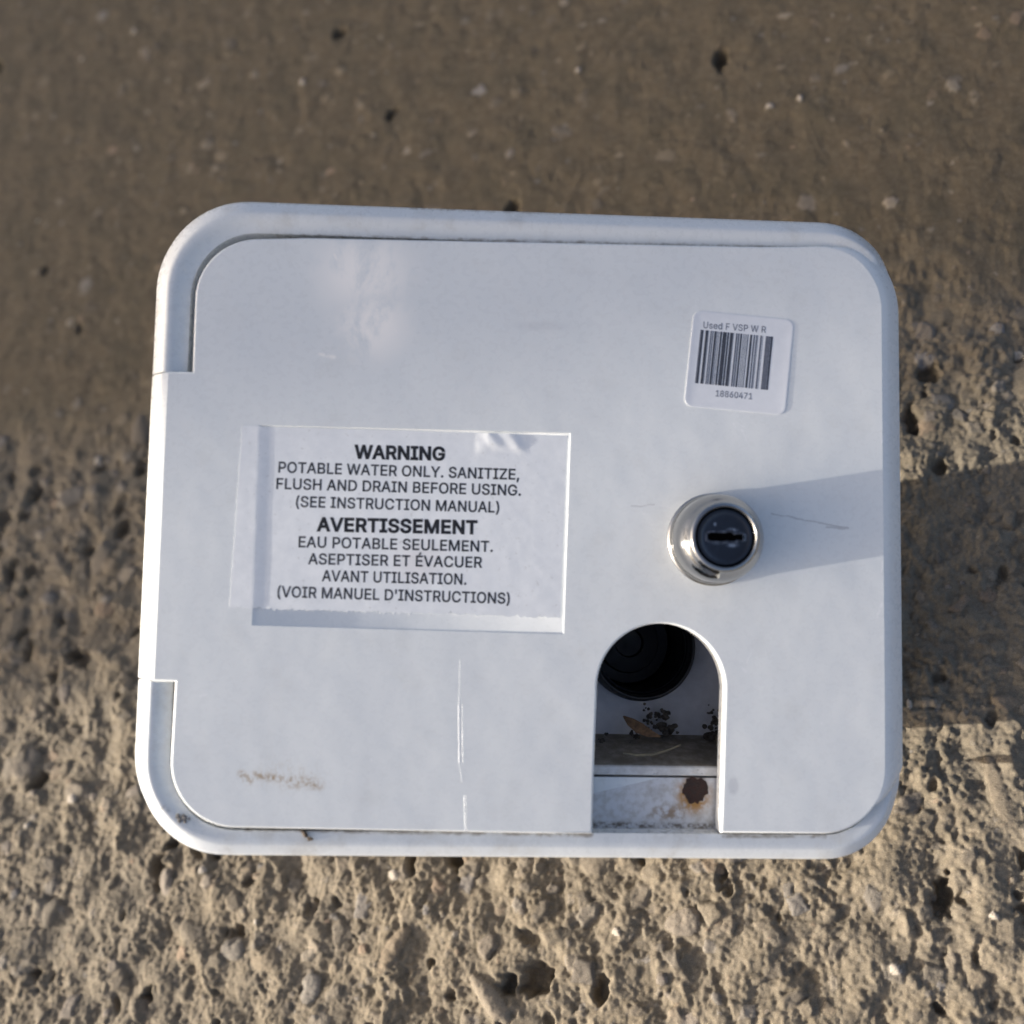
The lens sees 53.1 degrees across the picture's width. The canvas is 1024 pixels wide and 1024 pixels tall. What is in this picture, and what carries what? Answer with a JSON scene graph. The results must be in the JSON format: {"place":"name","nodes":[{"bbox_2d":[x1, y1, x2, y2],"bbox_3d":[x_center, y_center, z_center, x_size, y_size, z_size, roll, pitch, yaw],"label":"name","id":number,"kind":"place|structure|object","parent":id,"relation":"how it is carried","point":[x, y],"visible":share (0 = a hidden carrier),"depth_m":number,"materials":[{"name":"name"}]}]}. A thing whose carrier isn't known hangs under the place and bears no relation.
{"place":"outdoors","nodes":[
{"label":"outdoors","id":0,"kind":"place"},
{"bbox_2d":[0,0,1023,1023],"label":"ground","id":1,"kind":"structure","parent":0,"point":[138,138],"depth_m":0.35,"materials":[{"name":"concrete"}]},
{"bbox_2d":[135,202,902,858],"bbox_3d":[0.002,0.006,0.279,0.180,0.103,0.153,1,86,-3],"label":"water fill hatch","id":2,"kind":"object","parent":1,"relation":"on","point":[473,532],"visible":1,"depth_m":0.24,"materials":[{"name":"white plastic"}]},
{"bbox_2d":[175,814,189,822],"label":"soil","id":3,"kind":"structure","parent":2,"relation":"in","point":[183,817],"depth_m":0.23,"materials":[{"name":"grey soil"}]},
{"bbox_2d":[300,829,312,840],"bbox_3d":[-0.048,0.073,0.233,0.005,0.003,0.004,1,84,-3],"label":"twig","id":4,"kind":"object","parent":2,"relation":"in","point":[304,833],"visible":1,"depth_m":0.23,"materials":[{"name":"brown wood"}]},
{"bbox_2d":[138,238,902,833],"bbox_3d":[0.004,0.004,0.245,0.180,0.010,0.141,1,86,-3],"label":"door","id":5,"kind":"structure","parent":2,"relation":"in","point":[291,718],"depth_m":0.24,"materials":[{"name":"white plastic"}]},
{"bbox_2d":[623,716,660,736],"bbox_3d":[0.033,0.054,0.258,0.008,0.008,0.004,1,86,-3],"label":"dry leaf","id":6,"kind":"object","parent":2,"relation":"on","point":[636,726],"visible":1,"depth_m":0.26,"materials":[{"name":"brown plant"}]},
{"bbox_2d":[623,744,680,756],"bbox_3d":[0.034,0.058,0.247,0.013,0.007,0.002,-16,65,13],"label":"straw","id":7,"kind":"object","parent":2,"relation":"on","point":[655,753],"visible":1,"depth_m":0.25,"materials":[{"name":"beige plant"}]},
{"bbox_2d":[598,703,718,742],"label":"dirt","id":8,"kind":"structure","parent":2,"relation":"in","point":[664,728],"depth_m":0.26,"materials":[{"name":"black soil"}]}
]}

